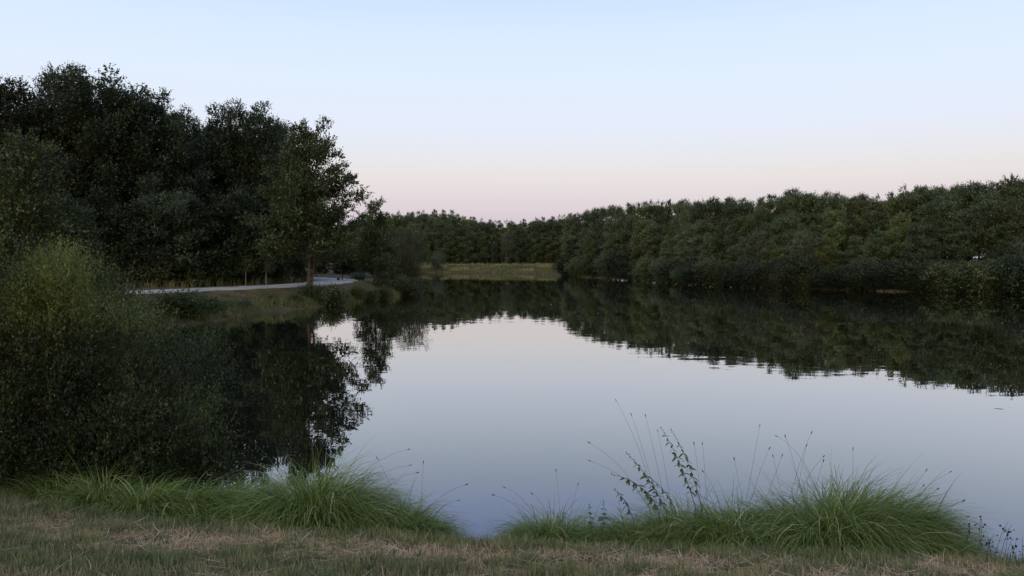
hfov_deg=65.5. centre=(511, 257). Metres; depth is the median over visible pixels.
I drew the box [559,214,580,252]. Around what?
shore tree
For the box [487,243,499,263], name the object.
distant tree
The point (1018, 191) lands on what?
shore tree
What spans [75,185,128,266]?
understorey tree
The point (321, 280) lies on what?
gravel path
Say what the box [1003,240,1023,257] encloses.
shore tree
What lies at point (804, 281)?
shore bush
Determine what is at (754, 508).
sedge tussock
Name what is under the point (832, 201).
shore tree
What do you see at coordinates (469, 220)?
distant tree
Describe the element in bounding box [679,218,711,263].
shore tree
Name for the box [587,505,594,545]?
leafy stem
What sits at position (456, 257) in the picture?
distant tree
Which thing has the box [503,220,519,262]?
distant tree
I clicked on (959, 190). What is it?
shore tree
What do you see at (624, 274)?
shore bush
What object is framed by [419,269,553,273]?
meadow edge reeds
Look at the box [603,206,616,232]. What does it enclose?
shore tree
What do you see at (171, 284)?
verge grass
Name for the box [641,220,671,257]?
shore tree
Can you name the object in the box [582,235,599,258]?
shore tree
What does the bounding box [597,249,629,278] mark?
shore bush
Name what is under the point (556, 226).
distant tree
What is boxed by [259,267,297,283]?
bank bush
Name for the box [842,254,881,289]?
shore bush
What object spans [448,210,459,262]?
distant tree
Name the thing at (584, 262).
shore bush
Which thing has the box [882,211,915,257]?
shore tree
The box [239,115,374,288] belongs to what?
lone alder
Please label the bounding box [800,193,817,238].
shore tree
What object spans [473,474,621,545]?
sedge tussock
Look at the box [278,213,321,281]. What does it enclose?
understorey tree
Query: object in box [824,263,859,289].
shore bush
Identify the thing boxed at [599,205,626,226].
shore tree
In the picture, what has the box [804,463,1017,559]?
sedge tussock
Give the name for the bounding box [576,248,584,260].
shore tree
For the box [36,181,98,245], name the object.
understorey tree
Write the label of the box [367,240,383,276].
tree
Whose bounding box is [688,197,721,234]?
shore tree
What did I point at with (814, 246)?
shore tree
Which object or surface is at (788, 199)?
shore tree
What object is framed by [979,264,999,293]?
shore bush
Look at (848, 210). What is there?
shore tree
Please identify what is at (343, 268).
bush
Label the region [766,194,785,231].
shore tree
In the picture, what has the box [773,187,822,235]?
skyline tree
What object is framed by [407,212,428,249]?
distant tree
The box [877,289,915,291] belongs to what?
sandy bank
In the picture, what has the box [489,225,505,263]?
distant tree
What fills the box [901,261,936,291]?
shore bush
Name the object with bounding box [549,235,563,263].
distant tree
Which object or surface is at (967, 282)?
shore bush
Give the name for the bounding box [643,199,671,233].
shore tree
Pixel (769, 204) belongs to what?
shore tree
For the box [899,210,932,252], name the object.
shore tree
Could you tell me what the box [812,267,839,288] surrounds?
shore bush
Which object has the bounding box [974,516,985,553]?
seed head weed
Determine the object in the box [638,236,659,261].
shore tree
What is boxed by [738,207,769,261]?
shore tree
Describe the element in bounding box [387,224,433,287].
grey willow
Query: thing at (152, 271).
bank bush
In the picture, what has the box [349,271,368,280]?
bank bush
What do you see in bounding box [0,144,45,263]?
round tree
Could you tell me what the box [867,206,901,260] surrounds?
shore tree
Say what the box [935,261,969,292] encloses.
shore bush
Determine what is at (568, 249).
shore tree
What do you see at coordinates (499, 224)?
distant tree
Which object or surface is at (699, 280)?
shore bush
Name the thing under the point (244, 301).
bank bush
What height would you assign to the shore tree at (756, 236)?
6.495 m
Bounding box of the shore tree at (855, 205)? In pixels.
[846,193,874,236]
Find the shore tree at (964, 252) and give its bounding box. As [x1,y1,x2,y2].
[938,221,980,261]
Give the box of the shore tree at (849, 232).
[838,215,865,258]
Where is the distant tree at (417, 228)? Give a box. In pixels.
[405,219,430,263]
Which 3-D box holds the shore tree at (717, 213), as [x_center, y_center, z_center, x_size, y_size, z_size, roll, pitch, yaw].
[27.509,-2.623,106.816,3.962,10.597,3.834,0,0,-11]
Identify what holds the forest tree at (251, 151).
on the ground at (276, 308)
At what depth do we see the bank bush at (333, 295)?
52.18 m
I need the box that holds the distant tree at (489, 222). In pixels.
[477,219,491,263]
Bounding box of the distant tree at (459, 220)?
[454,213,463,263]
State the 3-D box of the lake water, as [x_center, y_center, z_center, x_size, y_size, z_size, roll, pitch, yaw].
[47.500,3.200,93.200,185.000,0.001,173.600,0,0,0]
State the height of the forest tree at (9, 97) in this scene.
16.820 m
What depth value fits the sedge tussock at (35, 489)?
7.51 m
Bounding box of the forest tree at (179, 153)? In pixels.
[73,85,205,243]
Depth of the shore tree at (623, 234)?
122.00 m
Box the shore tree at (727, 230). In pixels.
[721,224,734,264]
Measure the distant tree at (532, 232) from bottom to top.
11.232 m
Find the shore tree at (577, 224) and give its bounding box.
[570,209,590,257]
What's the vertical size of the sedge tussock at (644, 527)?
1.730 m
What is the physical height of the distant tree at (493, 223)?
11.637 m
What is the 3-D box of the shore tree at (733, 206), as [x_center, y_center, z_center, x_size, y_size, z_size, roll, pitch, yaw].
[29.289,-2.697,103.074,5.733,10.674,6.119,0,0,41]
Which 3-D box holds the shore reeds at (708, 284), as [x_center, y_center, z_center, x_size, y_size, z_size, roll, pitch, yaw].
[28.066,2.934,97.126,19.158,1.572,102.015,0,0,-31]
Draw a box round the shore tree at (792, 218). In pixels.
[767,212,801,253]
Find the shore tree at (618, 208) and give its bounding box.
[609,204,625,235]
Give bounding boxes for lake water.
[135,273,1023,560]
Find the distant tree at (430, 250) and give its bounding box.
[423,229,438,263]
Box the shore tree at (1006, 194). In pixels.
[982,180,1013,258]
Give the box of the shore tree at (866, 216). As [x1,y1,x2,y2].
[852,205,883,256]
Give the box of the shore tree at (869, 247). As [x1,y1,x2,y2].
[858,233,885,263]
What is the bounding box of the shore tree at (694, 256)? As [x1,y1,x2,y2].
[689,246,701,263]
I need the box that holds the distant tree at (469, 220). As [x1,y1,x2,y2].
[460,216,474,263]
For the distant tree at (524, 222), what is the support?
on the ground at (276, 308)
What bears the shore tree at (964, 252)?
on the ground at (276, 308)
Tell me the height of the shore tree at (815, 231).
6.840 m
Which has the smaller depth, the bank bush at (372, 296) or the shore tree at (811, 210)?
the bank bush at (372, 296)
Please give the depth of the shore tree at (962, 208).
85.78 m
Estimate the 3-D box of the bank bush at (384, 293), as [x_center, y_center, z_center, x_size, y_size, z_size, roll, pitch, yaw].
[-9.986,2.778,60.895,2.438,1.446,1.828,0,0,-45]
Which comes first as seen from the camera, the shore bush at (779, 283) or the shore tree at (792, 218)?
the shore bush at (779, 283)
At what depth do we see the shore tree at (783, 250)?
86.46 m
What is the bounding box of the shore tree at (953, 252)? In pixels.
[944,184,977,261]
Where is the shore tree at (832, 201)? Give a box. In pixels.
[820,194,848,234]
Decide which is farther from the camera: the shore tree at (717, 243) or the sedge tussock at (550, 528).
the shore tree at (717, 243)
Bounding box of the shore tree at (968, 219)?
[955,212,991,260]
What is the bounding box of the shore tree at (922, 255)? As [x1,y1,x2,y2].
[898,222,933,264]
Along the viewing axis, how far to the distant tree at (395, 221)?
194.00 m
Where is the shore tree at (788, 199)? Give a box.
[776,191,815,255]
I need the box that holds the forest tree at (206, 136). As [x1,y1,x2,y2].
[178,113,242,260]
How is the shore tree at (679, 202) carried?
on the ground at (276, 308)
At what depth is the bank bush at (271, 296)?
49.00 m
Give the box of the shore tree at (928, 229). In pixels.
[913,201,951,265]
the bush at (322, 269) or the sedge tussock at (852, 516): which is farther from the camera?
the bush at (322, 269)
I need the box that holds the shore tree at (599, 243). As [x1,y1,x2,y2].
[595,229,606,257]
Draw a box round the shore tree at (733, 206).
[719,197,756,236]
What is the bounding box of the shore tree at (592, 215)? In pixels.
[579,207,603,246]
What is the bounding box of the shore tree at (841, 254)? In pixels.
[826,249,852,269]
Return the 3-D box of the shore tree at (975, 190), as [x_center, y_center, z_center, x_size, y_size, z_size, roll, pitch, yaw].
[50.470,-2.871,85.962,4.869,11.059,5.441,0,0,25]
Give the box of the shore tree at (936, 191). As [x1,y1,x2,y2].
[925,185,949,247]
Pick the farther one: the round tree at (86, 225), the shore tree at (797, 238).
the shore tree at (797, 238)
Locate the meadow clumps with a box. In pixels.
[415,262,555,271]
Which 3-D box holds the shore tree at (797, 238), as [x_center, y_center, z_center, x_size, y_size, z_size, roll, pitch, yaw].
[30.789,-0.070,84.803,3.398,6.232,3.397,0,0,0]
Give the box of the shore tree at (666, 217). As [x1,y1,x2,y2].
[656,199,675,244]
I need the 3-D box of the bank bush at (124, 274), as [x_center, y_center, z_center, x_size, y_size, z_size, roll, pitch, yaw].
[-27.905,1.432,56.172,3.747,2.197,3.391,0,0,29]
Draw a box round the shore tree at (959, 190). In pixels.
[936,181,973,261]
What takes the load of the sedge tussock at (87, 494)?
on the ground at (276, 308)
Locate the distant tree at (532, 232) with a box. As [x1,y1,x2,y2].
[524,220,545,256]
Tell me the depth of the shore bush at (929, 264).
72.09 m
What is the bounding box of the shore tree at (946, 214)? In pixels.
[924,191,969,261]
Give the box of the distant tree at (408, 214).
[393,211,409,225]
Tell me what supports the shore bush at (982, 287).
on the ground at (276, 308)
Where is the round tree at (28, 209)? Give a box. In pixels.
[0,125,127,324]
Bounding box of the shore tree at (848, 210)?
[839,191,867,236]
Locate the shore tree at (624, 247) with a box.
[618,244,631,266]
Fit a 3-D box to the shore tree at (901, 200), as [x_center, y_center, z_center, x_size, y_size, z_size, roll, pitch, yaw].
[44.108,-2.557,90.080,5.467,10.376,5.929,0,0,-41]
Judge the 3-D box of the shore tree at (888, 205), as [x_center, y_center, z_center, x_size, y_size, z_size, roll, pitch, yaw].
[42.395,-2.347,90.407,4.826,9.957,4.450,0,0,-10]
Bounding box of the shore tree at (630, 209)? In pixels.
[622,203,635,261]
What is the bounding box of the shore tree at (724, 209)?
[708,196,741,235]
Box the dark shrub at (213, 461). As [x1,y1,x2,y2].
[5,388,268,494]
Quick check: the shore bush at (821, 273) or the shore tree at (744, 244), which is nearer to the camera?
the shore bush at (821, 273)
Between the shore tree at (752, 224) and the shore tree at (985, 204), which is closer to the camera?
the shore tree at (985, 204)
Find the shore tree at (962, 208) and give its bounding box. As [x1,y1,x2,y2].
[929,184,975,259]
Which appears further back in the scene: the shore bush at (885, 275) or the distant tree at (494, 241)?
the distant tree at (494, 241)
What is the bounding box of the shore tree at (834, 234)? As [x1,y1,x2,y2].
[815,204,854,264]
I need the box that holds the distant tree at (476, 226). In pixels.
[467,220,485,263]
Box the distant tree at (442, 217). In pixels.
[433,213,454,262]
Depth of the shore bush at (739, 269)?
85.85 m
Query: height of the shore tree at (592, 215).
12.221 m
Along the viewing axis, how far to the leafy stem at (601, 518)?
6.46 m
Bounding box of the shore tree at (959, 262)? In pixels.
[952,258,965,266]
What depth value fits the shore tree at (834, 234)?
86.72 m
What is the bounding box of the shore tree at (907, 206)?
[885,183,933,249]
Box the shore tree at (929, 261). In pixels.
[918,259,936,266]
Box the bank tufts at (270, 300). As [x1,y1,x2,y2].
[127,280,401,324]
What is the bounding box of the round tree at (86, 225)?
[11,195,141,318]
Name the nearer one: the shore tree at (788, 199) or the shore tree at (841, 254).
the shore tree at (841, 254)
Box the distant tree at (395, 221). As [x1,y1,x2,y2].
[390,213,404,236]
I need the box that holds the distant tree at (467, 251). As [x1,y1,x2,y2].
[460,226,477,263]
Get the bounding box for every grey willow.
[371,228,411,278]
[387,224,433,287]
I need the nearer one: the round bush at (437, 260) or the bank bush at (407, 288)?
the bank bush at (407, 288)
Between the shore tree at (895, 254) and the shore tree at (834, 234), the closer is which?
the shore tree at (895, 254)
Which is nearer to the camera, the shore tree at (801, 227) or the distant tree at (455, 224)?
the shore tree at (801, 227)
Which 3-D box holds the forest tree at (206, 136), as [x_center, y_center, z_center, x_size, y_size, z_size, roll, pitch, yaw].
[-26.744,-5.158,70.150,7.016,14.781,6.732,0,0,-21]
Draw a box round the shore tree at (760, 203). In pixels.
[752,197,766,240]
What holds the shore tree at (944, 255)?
on the ground at (276, 308)
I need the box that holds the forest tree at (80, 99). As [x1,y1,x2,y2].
[32,62,176,251]
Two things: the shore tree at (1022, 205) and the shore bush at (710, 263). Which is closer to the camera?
the shore tree at (1022, 205)
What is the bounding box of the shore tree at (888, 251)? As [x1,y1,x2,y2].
[861,227,908,262]
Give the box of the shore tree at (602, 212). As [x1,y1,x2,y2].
[593,206,609,252]
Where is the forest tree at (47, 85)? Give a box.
[15,60,102,197]
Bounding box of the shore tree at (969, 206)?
[951,182,978,262]
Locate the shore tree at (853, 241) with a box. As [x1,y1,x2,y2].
[843,235,864,267]
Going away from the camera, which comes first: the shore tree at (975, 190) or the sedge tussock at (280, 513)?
the sedge tussock at (280, 513)
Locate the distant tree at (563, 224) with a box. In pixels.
[555,215,572,242]
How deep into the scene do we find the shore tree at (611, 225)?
126.56 m
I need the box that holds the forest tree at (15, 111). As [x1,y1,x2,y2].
[2,94,37,165]
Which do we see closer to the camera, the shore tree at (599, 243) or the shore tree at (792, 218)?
the shore tree at (792, 218)
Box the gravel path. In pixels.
[126,277,356,293]
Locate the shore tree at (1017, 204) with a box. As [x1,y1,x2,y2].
[998,198,1023,253]
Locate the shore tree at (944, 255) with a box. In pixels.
[933,184,955,260]
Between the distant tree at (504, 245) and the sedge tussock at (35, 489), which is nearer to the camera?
the sedge tussock at (35, 489)
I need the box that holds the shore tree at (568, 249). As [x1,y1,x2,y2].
[560,238,575,259]
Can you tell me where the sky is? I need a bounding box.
[0,0,1023,257]
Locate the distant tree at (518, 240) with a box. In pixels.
[507,227,529,263]
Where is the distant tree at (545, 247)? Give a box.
[535,235,555,263]
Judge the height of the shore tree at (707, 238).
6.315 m
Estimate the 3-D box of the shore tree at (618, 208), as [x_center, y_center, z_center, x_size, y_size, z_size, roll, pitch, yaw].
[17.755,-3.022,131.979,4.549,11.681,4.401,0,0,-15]
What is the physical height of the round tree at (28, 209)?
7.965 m
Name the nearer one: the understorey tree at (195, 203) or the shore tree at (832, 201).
the understorey tree at (195, 203)
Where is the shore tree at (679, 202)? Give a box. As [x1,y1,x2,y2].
[667,201,684,239]
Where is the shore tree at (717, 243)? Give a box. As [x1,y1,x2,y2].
[699,228,732,266]
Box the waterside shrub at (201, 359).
[0,271,253,427]
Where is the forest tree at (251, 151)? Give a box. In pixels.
[202,97,288,269]
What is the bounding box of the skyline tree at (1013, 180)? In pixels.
[999,171,1023,198]
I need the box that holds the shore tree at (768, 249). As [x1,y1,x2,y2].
[759,241,783,267]
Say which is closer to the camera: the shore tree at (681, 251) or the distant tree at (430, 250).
the shore tree at (681, 251)
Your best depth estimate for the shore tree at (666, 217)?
116.36 m
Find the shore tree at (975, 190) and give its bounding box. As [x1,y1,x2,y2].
[959,180,1000,261]
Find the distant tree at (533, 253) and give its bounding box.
[523,237,540,263]
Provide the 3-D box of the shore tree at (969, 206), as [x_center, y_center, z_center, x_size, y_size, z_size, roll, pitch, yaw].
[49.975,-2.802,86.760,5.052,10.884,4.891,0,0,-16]
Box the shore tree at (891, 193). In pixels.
[883,191,902,212]
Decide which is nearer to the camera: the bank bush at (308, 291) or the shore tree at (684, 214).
the bank bush at (308, 291)
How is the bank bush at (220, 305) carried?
on the ground at (276, 308)
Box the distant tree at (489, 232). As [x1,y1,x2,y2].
[475,222,495,261]
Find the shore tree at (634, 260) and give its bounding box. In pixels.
[627,245,643,269]
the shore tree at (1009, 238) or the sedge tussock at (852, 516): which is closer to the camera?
the sedge tussock at (852, 516)
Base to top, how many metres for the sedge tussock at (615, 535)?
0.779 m
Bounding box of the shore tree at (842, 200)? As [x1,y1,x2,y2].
[830,191,854,227]
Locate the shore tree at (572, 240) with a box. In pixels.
[558,233,578,257]
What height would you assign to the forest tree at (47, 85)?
18.285 m
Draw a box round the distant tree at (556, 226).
[545,217,563,262]
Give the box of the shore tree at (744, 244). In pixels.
[733,234,755,275]
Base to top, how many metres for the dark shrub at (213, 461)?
1.798 m
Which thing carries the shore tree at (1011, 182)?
on the ground at (276, 308)
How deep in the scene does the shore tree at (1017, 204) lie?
77.68 m
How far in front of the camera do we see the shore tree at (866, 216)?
85.78 m
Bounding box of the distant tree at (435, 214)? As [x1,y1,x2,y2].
[427,209,438,244]
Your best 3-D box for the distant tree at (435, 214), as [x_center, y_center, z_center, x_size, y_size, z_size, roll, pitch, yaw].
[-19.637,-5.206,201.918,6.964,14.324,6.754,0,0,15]
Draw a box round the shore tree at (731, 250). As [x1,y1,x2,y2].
[722,244,742,271]
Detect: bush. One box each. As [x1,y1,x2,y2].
[103,264,138,287]
[119,250,180,287]
[137,286,231,319]
[168,260,228,285]
[195,295,245,314]
[235,295,252,308]
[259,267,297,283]
[262,293,280,300]
[284,293,305,303]
[296,282,325,301]
[304,282,353,306]
[310,256,332,273]
[331,247,354,274]
[343,244,369,274]
[346,283,368,301]
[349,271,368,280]
[364,289,381,300]
[371,284,394,298]
[372,270,411,287]
[379,275,425,295]
[426,250,445,271]
[549,254,575,275]
[562,257,582,275]
[574,251,599,275]
[584,261,599,277]
[590,254,613,277]
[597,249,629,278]
[617,266,635,279]
[628,267,642,280]
[631,254,656,280]
[648,257,663,281]
[648,257,685,282]
[668,264,688,282]
[676,260,700,283]
[684,264,708,284]
[689,255,731,284]
[707,263,737,285]
[732,257,771,286]
[741,261,780,287]
[764,267,792,287]
[768,250,830,288]
[791,271,818,288]
[805,274,819,288]
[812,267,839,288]
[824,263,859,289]
[838,270,870,289]
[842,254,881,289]
[859,264,897,290]
[864,257,910,290]
[874,258,922,291]
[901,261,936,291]
[916,260,947,292]
[918,260,968,293]
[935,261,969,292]
[944,260,1000,293]
[944,261,1000,293]
[979,256,1015,293]
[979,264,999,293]
[989,251,1023,294]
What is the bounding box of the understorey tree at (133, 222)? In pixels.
[89,195,179,286]
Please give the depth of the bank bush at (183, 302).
38.41 m
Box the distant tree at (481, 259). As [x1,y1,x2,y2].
[471,229,489,263]
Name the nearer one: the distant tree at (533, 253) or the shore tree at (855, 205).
the shore tree at (855, 205)
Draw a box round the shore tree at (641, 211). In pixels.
[626,201,655,254]
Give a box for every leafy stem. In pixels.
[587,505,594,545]
[598,501,609,546]
[611,473,661,541]
[614,488,633,544]
[626,452,666,511]
[648,477,675,517]
[660,427,695,504]
[671,429,701,527]
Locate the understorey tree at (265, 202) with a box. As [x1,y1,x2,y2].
[230,185,301,283]
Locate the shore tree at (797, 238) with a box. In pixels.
[787,229,812,260]
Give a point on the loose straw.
(930, 562)
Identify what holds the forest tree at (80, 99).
on the ground at (276, 308)
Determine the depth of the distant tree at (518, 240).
184.53 m
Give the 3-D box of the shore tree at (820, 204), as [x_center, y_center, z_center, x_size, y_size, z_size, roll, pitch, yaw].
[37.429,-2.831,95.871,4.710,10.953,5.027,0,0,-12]
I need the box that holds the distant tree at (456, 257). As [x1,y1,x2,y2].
[448,234,465,264]
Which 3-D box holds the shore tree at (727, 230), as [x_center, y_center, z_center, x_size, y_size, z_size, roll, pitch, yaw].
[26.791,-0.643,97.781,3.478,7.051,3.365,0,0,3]
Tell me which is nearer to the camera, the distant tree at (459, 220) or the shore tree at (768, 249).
the shore tree at (768, 249)
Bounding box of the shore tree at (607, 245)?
[599,233,616,258]
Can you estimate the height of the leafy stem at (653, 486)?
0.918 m
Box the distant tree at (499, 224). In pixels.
[497,221,505,263]
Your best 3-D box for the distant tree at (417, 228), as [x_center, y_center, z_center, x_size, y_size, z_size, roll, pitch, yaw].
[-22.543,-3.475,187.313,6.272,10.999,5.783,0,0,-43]
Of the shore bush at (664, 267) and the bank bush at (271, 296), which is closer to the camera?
the bank bush at (271, 296)
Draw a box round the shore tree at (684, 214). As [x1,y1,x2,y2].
[669,207,693,259]
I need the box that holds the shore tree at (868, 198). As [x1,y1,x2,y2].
[859,194,878,221]
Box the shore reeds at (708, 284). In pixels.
[577,274,994,293]
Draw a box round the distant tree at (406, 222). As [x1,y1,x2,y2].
[399,212,414,235]
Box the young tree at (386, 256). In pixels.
[352,194,401,284]
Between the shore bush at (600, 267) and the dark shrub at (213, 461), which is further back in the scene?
the shore bush at (600, 267)
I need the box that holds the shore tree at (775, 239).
[758,217,791,259]
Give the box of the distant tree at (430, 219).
[421,213,440,252]
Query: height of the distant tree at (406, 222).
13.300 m
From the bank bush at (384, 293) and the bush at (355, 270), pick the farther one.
the bush at (355, 270)
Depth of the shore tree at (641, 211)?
122.22 m
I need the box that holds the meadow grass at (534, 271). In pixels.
[389,263,558,274]
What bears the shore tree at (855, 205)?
on the ground at (276, 308)
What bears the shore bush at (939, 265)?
on the ground at (276, 308)
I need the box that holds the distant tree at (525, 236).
[511,223,529,262]
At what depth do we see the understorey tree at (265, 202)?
64.54 m
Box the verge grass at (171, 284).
[126,273,325,289]
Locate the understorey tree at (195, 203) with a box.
[164,195,239,286]
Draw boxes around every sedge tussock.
[0,461,107,506]
[6,443,179,517]
[75,422,208,520]
[115,468,276,529]
[153,465,326,529]
[196,432,439,538]
[220,470,321,528]
[318,475,436,529]
[348,456,485,540]
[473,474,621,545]
[555,496,689,549]
[586,399,764,552]
[634,425,827,551]
[694,432,858,550]
[709,447,1006,560]
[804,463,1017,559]
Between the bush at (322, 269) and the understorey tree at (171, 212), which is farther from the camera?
the bush at (322, 269)
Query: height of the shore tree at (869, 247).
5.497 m
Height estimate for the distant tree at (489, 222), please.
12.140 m
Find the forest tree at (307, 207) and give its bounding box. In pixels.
[301,168,325,258]
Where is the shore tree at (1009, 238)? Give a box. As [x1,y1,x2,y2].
[991,230,1023,261]
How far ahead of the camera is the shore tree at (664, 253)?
105.24 m
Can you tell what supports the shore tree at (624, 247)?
on the ground at (276, 308)
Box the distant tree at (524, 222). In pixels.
[521,219,530,262]
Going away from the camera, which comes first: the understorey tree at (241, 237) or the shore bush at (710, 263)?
the understorey tree at (241, 237)
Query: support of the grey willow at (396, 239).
on the ground at (276, 308)
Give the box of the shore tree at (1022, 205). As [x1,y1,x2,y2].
[1000,195,1023,243]
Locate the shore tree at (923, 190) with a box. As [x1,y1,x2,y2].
[905,185,942,246]
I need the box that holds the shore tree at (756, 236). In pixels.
[743,227,769,263]
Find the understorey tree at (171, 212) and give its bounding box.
[122,187,207,285]
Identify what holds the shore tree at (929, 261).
on the ground at (276, 308)
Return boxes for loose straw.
[1,502,1022,575]
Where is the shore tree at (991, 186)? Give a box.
[972,180,1010,225]
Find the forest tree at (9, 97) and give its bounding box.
[0,73,81,245]
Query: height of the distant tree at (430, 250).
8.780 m
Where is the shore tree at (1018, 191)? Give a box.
[1003,180,1023,233]
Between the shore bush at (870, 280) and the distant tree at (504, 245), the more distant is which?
the distant tree at (504, 245)
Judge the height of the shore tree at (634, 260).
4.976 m
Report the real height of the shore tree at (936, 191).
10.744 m
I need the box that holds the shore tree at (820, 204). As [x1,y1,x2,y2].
[810,189,833,230]
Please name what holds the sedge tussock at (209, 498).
on the ground at (276, 308)
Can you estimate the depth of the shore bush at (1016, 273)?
68.10 m
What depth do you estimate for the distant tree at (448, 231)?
185.06 m
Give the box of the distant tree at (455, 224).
[441,215,463,262]
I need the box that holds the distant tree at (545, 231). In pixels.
[535,220,552,256]
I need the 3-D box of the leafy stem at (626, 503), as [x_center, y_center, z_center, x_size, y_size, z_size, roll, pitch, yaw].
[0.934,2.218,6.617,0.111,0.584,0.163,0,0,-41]
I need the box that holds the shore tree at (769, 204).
[757,194,784,247]
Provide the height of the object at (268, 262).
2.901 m
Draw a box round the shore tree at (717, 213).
[710,200,723,231]
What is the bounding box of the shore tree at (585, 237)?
[573,227,601,253]
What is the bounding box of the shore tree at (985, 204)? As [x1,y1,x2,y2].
[963,190,1009,252]
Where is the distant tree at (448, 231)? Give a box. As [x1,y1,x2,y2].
[430,219,455,263]
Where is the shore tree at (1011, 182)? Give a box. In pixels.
[1002,179,1021,200]
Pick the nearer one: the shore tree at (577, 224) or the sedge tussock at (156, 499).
the sedge tussock at (156, 499)
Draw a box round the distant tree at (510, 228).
[499,223,515,262]
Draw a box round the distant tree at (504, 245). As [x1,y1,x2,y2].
[499,232,514,263]
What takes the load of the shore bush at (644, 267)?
on the ground at (276, 308)
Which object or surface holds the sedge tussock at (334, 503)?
on the ground at (276, 308)
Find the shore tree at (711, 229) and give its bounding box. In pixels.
[696,220,728,257]
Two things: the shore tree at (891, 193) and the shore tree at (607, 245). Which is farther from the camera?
the shore tree at (607, 245)
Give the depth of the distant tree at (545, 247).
185.30 m
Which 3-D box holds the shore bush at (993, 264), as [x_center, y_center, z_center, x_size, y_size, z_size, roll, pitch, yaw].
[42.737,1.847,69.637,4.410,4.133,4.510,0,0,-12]
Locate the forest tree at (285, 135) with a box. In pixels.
[251,114,312,250]
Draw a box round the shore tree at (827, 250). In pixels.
[813,234,843,271]
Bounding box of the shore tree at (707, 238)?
[697,232,711,262]
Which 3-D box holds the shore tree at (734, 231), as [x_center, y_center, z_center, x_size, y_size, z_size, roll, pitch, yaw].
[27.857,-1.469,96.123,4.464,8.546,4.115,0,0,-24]
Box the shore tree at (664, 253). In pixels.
[655,240,672,261]
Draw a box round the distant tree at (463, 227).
[457,216,475,263]
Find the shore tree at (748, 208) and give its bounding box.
[741,199,755,216]
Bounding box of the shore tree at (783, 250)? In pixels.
[768,245,793,268]
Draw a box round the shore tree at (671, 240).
[661,226,680,260]
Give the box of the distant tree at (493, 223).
[485,221,499,253]
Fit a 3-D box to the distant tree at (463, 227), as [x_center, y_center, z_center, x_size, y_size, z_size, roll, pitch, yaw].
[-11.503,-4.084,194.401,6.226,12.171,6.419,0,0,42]
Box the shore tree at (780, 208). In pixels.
[773,197,797,235]
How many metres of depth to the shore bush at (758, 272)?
83.28 m
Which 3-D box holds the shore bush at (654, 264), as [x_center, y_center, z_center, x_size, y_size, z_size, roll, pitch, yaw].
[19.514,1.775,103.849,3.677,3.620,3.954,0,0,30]
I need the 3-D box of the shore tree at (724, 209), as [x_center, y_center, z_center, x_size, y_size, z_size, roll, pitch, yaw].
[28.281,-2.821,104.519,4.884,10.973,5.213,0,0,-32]
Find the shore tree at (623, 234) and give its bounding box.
[611,212,637,261]
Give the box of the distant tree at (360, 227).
[353,219,368,238]
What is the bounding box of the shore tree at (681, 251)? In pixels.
[674,239,688,264]
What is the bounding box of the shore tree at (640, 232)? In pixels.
[626,215,660,267]
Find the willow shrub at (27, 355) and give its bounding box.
[0,211,255,496]
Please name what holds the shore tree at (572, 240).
on the ground at (276, 308)
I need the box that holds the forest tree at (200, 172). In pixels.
[128,103,225,281]
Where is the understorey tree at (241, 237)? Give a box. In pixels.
[192,186,269,284]
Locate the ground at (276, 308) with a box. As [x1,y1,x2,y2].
[0,258,1017,575]
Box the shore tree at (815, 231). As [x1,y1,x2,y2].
[799,220,834,272]
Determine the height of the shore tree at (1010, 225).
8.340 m
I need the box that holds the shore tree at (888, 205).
[864,193,898,234]
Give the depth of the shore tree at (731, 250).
92.32 m
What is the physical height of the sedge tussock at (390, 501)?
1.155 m
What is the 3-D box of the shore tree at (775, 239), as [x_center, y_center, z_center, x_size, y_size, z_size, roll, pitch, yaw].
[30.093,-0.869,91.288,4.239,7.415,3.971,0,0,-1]
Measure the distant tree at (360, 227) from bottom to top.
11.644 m
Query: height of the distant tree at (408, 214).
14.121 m
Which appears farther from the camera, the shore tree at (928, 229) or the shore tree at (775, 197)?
the shore tree at (775, 197)
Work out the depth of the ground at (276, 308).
5.71 m
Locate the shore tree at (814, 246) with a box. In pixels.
[802,235,831,269]
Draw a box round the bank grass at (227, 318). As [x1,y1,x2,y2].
[1,280,390,490]
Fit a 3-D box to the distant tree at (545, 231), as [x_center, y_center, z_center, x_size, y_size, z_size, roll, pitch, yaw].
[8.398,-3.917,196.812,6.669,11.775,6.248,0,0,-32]
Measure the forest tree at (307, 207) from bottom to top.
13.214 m
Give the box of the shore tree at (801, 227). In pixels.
[790,222,806,256]
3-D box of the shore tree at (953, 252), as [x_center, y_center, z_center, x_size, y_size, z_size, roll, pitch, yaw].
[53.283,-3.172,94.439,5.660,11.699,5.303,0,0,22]
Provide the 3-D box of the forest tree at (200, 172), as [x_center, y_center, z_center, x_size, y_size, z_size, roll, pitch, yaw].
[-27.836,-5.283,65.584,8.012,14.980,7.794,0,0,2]
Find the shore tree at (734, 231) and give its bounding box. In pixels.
[727,210,755,264]
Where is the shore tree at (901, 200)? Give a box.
[879,188,920,233]
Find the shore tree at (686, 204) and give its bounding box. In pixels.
[667,198,697,255]
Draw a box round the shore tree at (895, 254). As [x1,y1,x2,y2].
[887,249,909,263]
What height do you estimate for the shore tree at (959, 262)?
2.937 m
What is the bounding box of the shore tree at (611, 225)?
[602,218,626,252]
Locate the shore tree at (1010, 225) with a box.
[975,201,1023,260]

